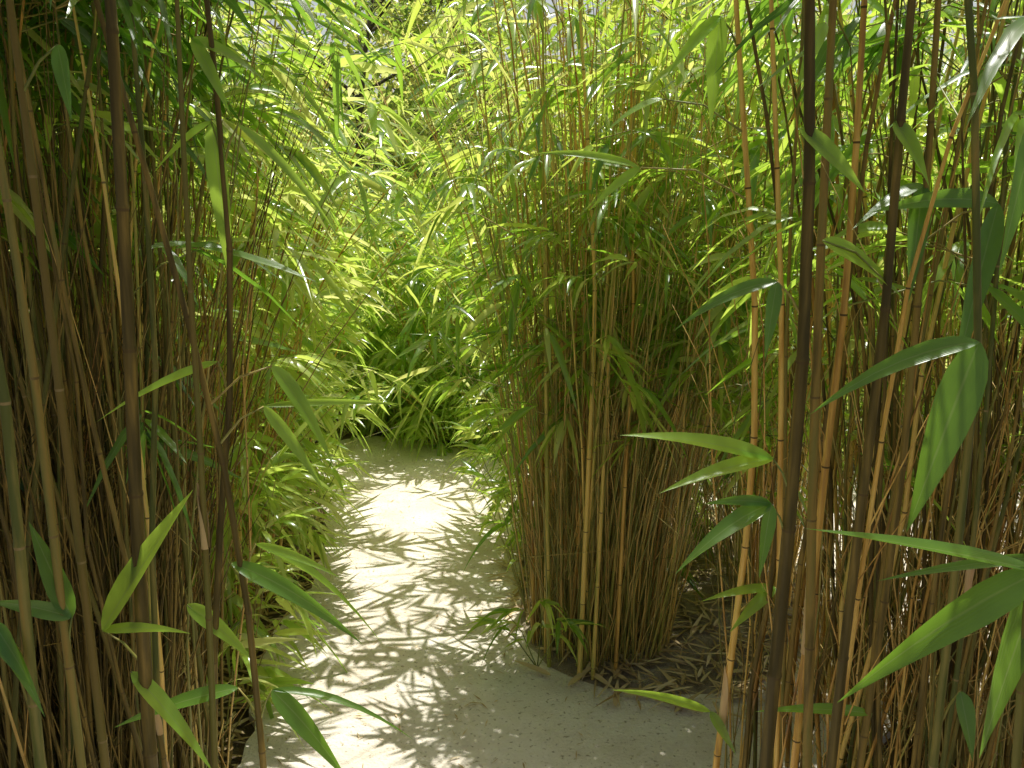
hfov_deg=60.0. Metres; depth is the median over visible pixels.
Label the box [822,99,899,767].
bamboo cane
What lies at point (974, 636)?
bamboo cane
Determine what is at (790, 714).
bamboo cane
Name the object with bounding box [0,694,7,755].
bamboo cane
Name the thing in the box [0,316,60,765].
bamboo cane
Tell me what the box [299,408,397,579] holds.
leafy shoot
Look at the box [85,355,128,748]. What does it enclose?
bamboo cane
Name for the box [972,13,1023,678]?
bamboo cane
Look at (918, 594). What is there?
bamboo cane
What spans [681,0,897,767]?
bamboo cane
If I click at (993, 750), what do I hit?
bamboo cane
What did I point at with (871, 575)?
bamboo cane
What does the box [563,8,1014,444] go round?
bamboo clump
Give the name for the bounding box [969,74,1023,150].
bamboo cane
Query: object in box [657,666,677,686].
dry leaf
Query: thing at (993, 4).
bamboo cane
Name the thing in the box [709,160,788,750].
bamboo cane
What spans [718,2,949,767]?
bamboo cane
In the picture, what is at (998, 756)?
bamboo cane
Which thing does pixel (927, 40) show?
bamboo clump
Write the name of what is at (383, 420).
leafy shoot
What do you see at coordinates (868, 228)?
bamboo cane
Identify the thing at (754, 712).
bamboo cane
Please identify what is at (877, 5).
bamboo cane
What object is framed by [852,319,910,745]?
bamboo cane
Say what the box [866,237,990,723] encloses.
bamboo cane
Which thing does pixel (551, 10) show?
sky
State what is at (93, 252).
bamboo cane
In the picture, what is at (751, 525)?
bamboo cane
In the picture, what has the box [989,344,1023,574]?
bamboo cane
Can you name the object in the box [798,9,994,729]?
bamboo cane
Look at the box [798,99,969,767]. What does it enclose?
bamboo cane
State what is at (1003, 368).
bamboo cane
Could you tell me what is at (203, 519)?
bamboo cane
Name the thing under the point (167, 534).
bamboo cane
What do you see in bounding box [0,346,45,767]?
bamboo cane
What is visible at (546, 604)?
leafy shoot
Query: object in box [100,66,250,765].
bamboo cane
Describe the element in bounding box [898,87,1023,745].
bamboo cane
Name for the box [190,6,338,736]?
bamboo cane
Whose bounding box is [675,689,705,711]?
dry leaf
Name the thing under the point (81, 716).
bamboo cane
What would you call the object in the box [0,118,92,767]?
bamboo cane
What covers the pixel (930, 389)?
bamboo cane
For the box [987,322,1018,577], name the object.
bamboo cane
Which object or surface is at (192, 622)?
bamboo cane
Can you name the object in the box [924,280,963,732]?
bamboo cane
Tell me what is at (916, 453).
bamboo cane
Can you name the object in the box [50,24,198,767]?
bamboo cane
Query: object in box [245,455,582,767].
path debris
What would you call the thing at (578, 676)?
dry leaf
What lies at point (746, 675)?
bamboo cane
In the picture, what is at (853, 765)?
bamboo cane
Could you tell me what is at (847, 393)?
bamboo cane
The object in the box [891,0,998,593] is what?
bamboo cane
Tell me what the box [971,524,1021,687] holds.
bamboo cane
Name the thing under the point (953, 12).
bamboo cane
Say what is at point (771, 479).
bamboo cane
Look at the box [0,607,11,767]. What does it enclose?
bamboo cane
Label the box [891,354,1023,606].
bamboo cane
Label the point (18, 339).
bamboo cane
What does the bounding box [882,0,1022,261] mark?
tree
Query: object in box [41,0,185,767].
bamboo cane
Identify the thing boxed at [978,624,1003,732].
bamboo cane
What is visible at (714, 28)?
bamboo cane
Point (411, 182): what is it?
bamboo clump
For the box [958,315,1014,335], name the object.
bamboo cane
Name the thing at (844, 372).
bamboo cane
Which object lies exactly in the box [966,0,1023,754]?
bamboo cane
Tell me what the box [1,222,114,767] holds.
bamboo cane
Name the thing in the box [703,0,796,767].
bamboo cane
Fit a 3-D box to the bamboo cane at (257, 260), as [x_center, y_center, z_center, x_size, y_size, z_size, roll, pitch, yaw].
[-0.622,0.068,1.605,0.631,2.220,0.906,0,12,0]
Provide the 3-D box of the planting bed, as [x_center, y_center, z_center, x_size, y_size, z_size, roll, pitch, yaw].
[0.597,0.737,3.633,1.221,0.020,2.045,0,12,0]
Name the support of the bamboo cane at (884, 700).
on the ground
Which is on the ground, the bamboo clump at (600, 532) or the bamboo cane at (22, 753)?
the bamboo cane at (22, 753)
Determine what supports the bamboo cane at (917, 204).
on the ground
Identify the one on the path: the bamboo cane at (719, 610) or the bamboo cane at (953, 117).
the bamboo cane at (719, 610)
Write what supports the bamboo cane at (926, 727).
on the ground
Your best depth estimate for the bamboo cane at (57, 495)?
1.58 m
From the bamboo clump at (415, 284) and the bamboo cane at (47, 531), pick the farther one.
the bamboo clump at (415, 284)
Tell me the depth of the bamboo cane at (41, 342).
1.76 m
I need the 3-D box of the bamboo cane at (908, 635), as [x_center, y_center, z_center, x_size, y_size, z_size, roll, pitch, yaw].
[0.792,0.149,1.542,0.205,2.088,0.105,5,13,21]
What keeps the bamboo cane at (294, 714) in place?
on the path
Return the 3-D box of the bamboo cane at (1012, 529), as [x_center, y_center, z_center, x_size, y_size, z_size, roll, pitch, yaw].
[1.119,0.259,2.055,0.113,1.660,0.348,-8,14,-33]
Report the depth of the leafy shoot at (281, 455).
2.56 m
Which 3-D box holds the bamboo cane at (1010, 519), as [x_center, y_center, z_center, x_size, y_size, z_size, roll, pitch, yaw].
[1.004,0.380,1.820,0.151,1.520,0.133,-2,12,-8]
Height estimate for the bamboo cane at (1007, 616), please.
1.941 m
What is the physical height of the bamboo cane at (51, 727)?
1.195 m
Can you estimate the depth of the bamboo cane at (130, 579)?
1.27 m
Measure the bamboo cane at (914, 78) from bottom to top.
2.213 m
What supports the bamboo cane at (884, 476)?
on the path
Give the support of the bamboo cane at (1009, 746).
on the ground
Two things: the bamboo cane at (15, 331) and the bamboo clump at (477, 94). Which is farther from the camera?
the bamboo clump at (477, 94)
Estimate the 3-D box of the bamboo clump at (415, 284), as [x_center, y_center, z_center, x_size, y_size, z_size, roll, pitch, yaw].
[-0.157,-0.551,5.646,2.450,2.186,2.295,0,12,0]
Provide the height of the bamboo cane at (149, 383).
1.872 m
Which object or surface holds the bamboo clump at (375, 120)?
on the ground
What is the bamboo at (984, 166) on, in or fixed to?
on the ground
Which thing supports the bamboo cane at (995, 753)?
on the ground
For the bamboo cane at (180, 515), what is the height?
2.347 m
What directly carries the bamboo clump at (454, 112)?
on the ground
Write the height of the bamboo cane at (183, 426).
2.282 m
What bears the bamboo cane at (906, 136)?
on the path
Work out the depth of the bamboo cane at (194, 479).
2.08 m
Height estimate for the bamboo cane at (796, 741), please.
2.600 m
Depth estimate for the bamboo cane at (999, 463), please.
1.87 m
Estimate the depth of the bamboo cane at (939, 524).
2.03 m
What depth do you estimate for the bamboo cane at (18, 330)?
1.92 m
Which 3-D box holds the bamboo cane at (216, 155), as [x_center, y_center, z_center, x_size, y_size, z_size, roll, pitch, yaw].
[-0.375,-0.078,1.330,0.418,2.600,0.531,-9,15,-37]
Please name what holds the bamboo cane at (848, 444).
on the path
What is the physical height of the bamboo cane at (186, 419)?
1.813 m
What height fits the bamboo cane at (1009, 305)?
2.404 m
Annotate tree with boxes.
[242,0,494,274]
[340,0,534,303]
[363,0,593,264]
[538,0,794,133]
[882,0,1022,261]
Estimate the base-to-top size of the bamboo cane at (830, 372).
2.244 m
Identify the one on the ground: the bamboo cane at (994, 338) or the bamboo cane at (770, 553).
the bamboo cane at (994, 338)
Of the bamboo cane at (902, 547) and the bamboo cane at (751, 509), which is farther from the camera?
the bamboo cane at (902, 547)
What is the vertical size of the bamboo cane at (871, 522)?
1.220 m
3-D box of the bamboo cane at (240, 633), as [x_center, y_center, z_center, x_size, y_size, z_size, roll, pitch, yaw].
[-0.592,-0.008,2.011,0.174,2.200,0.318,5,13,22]
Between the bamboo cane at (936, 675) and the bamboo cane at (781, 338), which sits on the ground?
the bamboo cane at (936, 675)
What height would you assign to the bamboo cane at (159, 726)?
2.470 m
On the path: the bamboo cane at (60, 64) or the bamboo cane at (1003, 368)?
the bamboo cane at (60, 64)
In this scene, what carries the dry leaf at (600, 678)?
on the planting bed
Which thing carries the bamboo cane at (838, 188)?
on the path
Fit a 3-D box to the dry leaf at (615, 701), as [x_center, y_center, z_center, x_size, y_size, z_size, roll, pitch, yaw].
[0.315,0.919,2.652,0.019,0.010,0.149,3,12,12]
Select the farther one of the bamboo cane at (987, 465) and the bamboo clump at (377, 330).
the bamboo clump at (377, 330)
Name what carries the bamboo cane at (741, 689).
on the path
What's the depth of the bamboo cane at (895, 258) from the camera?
1.88 m
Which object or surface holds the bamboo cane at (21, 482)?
on the ground
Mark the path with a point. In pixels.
(437, 674)
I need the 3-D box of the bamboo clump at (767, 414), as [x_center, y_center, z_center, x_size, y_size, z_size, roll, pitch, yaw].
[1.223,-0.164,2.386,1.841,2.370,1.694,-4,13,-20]
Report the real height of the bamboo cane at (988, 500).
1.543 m
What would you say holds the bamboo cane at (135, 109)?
on the ground
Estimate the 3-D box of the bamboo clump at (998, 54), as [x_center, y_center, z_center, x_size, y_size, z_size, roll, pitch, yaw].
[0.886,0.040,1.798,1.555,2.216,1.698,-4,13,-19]
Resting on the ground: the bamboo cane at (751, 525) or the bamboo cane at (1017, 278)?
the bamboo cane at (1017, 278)
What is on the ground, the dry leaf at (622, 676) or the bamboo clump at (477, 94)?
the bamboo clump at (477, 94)
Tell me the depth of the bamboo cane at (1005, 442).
1.95 m
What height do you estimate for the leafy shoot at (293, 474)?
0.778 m
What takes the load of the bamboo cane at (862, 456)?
on the ground
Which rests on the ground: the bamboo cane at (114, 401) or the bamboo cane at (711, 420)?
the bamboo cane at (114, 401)
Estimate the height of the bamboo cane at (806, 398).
1.692 m
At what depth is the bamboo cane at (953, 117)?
1.78 m
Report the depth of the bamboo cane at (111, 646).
1.49 m
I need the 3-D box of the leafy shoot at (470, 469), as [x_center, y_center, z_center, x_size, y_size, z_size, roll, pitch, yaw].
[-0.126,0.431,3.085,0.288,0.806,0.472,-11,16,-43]
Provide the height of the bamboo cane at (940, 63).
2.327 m
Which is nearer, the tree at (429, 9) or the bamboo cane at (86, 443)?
the bamboo cane at (86, 443)
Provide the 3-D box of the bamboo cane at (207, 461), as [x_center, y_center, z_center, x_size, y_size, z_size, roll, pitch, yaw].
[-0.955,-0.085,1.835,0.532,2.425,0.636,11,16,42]
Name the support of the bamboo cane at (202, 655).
on the ground
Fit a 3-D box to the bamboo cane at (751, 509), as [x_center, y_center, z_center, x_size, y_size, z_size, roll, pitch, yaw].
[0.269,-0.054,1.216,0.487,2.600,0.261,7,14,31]
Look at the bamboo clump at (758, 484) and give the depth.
3.08 m
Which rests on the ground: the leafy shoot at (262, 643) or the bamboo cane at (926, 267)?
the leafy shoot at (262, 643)
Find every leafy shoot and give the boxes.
[121,557,333,746]
[218,462,351,690]
[240,405,344,718]
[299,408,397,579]
[328,365,430,438]
[363,392,511,447]
[430,349,525,539]
[438,405,525,611]
[460,599,610,665]
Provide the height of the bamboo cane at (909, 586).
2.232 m
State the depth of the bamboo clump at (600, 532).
2.63 m
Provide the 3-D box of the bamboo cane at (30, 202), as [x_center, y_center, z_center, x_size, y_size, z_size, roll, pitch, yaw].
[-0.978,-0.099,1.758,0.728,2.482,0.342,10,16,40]
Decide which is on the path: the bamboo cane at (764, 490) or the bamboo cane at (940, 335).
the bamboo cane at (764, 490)
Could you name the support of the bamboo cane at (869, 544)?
on the ground
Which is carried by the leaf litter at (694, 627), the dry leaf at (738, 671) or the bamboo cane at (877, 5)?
the dry leaf at (738, 671)
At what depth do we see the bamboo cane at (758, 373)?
2.14 m
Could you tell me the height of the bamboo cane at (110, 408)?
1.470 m
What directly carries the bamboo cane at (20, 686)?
on the ground
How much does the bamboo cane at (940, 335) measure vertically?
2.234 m
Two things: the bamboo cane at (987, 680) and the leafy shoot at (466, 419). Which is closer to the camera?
the bamboo cane at (987, 680)
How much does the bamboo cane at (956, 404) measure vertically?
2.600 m
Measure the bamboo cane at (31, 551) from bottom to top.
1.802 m
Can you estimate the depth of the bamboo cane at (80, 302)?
1.85 m
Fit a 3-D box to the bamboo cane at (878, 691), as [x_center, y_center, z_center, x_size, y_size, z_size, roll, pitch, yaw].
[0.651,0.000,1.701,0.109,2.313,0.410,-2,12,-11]
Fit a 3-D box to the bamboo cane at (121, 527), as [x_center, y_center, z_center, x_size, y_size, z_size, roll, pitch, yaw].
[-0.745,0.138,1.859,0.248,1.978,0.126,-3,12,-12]
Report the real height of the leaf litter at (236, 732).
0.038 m
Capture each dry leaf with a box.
[513,660,550,675]
[568,667,590,685]
[589,672,613,688]
[602,665,629,682]
[613,680,619,705]
[654,699,702,712]
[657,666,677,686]
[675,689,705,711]
[733,668,767,672]
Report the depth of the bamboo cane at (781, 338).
1.62 m
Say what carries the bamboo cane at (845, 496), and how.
on the ground
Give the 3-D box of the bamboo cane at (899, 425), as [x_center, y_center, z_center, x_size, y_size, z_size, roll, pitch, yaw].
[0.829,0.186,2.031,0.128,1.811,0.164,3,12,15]
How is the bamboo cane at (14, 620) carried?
on the ground
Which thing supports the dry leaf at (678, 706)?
on the path
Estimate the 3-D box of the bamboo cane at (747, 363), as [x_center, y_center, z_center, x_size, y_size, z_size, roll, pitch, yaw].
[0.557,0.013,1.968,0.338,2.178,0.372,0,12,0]
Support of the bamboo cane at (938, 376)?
on the ground
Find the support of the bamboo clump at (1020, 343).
on the ground
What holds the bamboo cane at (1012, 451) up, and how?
on the ground
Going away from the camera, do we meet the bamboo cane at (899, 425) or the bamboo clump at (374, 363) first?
the bamboo cane at (899, 425)
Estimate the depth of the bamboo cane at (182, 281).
2.18 m
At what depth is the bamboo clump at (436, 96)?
6.87 m
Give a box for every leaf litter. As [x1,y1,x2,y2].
[128,443,380,767]
[482,502,831,724]
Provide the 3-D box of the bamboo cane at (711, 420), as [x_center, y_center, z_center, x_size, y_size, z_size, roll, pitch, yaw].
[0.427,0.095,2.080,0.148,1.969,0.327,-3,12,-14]
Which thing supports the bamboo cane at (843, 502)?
on the ground
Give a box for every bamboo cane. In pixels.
[0,0,21,762]
[0,0,208,745]
[0,3,23,642]
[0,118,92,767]
[0,137,86,767]
[0,233,39,767]
[0,288,142,756]
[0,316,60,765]
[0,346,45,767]
[0,429,97,767]
[0,458,83,540]
[0,501,21,637]
[0,536,48,740]
[0,581,46,767]
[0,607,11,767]
[0,678,27,767]
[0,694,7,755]
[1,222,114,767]
[3,0,195,159]
[3,254,95,767]
[3,279,51,429]
[4,129,74,649]
[6,0,109,767]
[10,0,228,767]
[11,407,109,763]
[14,152,44,344]
[16,93,54,466]
[17,134,193,767]
[18,379,87,767]
[19,43,167,767]
[20,233,86,707]
[24,527,55,729]
[29,4,242,767]
[29,118,143,767]
[33,134,80,767]
[34,119,131,551]
[37,302,113,725]
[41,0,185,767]
[42,216,178,767]
[43,223,170,665]
[47,16,160,446]
[50,0,164,767]
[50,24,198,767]
[57,198,206,767]
[66,202,207,767]
[72,6,315,767]
[82,28,173,767]
[85,206,170,617]
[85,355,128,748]
[87,13,207,763]
[93,0,410,767]
[98,0,337,767]
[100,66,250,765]
[101,0,210,767]
[105,70,184,688]
[116,29,233,428]
[128,69,206,762]
[132,0,197,767]
[136,63,157,345]
[144,62,245,744]
[146,9,228,767]
[149,85,191,710]
[150,102,212,767]
[156,7,263,767]
[158,63,207,767]
[159,77,210,583]
[160,0,207,767]
[165,49,257,737]
[174,0,218,767]
[174,132,204,495]
[181,2,257,767]
[182,6,223,767]
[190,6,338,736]
[218,0,279,767]
[535,0,775,767]
[623,0,864,767]
[644,350,775,758]
[662,224,790,759]
[670,0,971,760]
[672,6,731,767]
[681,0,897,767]
[687,0,954,766]
[689,85,808,638]
[690,0,1023,743]
[699,0,793,767]
[701,95,878,767]
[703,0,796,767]
[707,271,821,767]
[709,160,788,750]
[715,83,785,767]
[717,232,800,767]
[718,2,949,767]
[727,237,815,758]
[730,2,886,767]
[731,78,777,767]
[735,12,857,767]
[738,0,828,767]
[738,29,891,767]
[741,2,1023,746]
[744,89,867,745]
[747,4,855,763]
[754,134,949,655]
[756,0,1004,767]
[759,189,799,564]
[762,96,1017,767]
[776,6,843,740]
[781,133,872,732]
[784,37,1023,767]
[787,3,934,462]
[788,0,990,767]
[790,0,867,767]
[792,0,891,767]
[796,58,916,626]
[797,15,868,690]
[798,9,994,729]
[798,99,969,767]
[799,415,928,767]
[802,0,931,750]
[811,0,988,767]
[811,133,1023,767]
[816,236,906,639]
[817,0,1011,565]
[818,0,902,730]
[819,0,892,767]
[819,285,964,663]
[822,0,928,767]
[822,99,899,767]
[823,250,972,767]
[826,235,827,399]
[836,0,1007,767]
[838,0,1009,767]
[838,367,868,681]
[841,0,865,738]
[841,116,968,658]
[843,123,915,699]
[846,0,927,765]
[846,0,1012,701]
[847,0,1018,767]
[851,0,877,727]
[851,0,991,767]
[851,1,1023,730]
[852,231,968,758]
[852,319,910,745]
[859,134,888,767]
[860,97,1023,657]
[864,0,994,767]
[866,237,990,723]
[868,215,1023,767]
[869,0,1023,670]
[873,70,985,767]
[882,228,915,740]
[886,186,1011,767]
[887,484,941,761]
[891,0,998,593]
[891,295,1023,765]
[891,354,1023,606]
[892,389,1023,686]
[896,356,1023,767]
[897,287,1023,760]
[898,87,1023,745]
[899,14,914,733]
[903,0,970,619]
[906,197,986,706]
[911,2,1023,767]
[915,19,932,669]
[918,182,958,724]
[923,4,1013,753]
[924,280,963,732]
[927,211,1007,767]
[930,0,997,583]
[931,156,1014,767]
[945,425,1023,767]
[946,252,1023,763]
[955,305,1021,763]
[957,538,1023,767]
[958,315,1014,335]
[963,458,1023,766]
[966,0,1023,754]
[966,357,1023,642]
[967,9,1017,764]
[967,183,1022,759]
[968,174,1023,767]
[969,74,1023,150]
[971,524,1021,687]
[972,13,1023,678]
[972,283,1023,583]
[976,302,1023,764]
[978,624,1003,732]
[982,497,1023,739]
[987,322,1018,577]
[988,358,1013,509]
[988,688,1015,767]
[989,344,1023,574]
[990,130,1023,652]
[990,710,1003,767]
[993,219,1023,767]
[994,14,1018,483]
[999,685,1016,740]
[1004,246,1018,755]
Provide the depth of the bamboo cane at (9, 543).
1.40 m
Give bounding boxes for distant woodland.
[185,0,1018,275]
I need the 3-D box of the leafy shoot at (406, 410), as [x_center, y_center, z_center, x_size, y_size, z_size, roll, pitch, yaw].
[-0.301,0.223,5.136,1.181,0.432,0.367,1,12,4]
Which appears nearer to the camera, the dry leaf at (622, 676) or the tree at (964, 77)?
the dry leaf at (622, 676)
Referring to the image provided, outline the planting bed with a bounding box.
[518,500,803,693]
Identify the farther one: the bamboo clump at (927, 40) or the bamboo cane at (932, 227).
the bamboo clump at (927, 40)
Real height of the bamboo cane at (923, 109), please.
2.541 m
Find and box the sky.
[211,0,1020,201]
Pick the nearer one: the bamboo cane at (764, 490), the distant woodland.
the bamboo cane at (764, 490)
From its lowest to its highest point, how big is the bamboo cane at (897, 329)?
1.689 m
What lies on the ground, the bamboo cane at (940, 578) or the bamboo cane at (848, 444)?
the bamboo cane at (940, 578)
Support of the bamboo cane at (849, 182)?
on the path
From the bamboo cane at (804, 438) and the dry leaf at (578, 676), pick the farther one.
the dry leaf at (578, 676)
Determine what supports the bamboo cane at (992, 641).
on the ground
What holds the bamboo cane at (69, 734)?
on the ground
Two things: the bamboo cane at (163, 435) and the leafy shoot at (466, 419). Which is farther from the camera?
the leafy shoot at (466, 419)
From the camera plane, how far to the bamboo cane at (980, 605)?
0.92 m
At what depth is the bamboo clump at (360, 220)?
4.92 m
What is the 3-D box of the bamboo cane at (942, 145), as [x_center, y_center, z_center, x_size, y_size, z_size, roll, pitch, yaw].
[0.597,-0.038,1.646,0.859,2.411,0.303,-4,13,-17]
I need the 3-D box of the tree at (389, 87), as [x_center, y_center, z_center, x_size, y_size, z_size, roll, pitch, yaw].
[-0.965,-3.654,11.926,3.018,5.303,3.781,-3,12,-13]
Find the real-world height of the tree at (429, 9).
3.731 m
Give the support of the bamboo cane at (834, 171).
on the ground
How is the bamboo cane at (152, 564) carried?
on the path
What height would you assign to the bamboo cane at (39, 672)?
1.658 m
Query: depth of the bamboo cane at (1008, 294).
2.03 m
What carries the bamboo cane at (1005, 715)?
on the ground
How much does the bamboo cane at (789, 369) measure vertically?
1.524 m
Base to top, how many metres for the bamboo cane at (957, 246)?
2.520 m
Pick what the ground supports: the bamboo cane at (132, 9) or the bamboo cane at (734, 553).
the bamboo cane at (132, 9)
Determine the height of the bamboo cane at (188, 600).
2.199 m
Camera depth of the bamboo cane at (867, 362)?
1.91 m
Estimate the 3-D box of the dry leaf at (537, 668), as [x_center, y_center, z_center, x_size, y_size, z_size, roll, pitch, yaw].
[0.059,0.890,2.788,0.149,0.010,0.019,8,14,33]
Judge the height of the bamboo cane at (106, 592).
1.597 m
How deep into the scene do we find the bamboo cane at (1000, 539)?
1.83 m
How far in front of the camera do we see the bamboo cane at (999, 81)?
1.48 m
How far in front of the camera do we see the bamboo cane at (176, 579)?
1.59 m
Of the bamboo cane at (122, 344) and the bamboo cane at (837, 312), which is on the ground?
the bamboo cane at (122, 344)
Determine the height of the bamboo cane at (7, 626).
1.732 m
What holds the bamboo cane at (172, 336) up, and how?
on the ground
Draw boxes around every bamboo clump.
[0,0,409,767]
[6,8,308,484]
[9,8,506,553]
[10,94,405,682]
[23,3,362,310]
[27,113,422,440]
[196,112,511,364]
[200,190,495,428]
[263,134,633,458]
[317,302,523,452]
[342,0,1013,679]
[345,358,550,460]
[346,0,791,337]
[362,0,803,599]
[412,1,908,400]
[552,0,1023,376]
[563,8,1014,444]
[582,0,1020,607]
[595,0,1023,743]
[648,0,1023,767]
[874,68,1023,435]
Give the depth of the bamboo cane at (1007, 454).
1.93 m
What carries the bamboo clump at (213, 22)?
on the ground
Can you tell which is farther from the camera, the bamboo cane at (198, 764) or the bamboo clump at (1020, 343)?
the bamboo clump at (1020, 343)
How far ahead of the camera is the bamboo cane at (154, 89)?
1.97 m
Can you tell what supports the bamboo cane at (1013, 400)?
on the ground
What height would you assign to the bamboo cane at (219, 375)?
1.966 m
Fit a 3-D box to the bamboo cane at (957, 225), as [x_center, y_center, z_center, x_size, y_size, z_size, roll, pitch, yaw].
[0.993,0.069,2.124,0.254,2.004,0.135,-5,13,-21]
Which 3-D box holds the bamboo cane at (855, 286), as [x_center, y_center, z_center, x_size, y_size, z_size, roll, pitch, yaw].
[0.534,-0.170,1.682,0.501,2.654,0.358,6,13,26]
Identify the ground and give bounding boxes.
[113,209,1023,767]
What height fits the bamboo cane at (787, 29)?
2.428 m
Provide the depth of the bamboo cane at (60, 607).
1.19 m
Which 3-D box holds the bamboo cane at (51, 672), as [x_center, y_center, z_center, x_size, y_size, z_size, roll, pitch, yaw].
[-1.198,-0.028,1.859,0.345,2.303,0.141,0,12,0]
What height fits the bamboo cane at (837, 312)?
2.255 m
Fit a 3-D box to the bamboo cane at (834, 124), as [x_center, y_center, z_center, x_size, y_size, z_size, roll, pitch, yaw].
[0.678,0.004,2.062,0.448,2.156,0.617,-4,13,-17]
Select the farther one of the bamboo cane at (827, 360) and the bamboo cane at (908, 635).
the bamboo cane at (827, 360)
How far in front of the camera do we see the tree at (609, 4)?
9.54 m
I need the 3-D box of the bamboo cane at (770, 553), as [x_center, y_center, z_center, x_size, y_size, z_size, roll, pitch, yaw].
[0.798,0.037,2.425,0.130,1.941,0.477,11,17,43]
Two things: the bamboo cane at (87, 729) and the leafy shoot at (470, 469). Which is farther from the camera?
the leafy shoot at (470, 469)
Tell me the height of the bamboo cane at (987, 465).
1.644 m
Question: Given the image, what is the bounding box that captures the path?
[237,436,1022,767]
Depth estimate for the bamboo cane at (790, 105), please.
1.90 m
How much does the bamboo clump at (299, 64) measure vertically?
2.972 m
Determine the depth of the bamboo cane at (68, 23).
1.50 m
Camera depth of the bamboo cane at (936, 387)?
1.78 m
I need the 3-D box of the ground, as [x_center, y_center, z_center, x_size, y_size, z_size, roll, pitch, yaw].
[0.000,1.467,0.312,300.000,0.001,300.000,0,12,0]
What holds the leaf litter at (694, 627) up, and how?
on the planting bed
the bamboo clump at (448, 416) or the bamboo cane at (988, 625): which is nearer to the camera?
the bamboo cane at (988, 625)
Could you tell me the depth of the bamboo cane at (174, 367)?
1.94 m
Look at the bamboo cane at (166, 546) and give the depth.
1.88 m
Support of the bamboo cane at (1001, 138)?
on the ground
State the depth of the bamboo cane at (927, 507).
1.87 m
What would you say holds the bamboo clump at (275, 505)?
on the ground
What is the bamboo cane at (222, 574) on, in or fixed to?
on the ground
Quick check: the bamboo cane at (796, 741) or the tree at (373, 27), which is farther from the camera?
the tree at (373, 27)
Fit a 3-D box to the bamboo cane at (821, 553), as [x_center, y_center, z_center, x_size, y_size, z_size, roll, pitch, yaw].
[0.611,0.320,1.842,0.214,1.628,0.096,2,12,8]
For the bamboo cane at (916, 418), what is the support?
on the ground

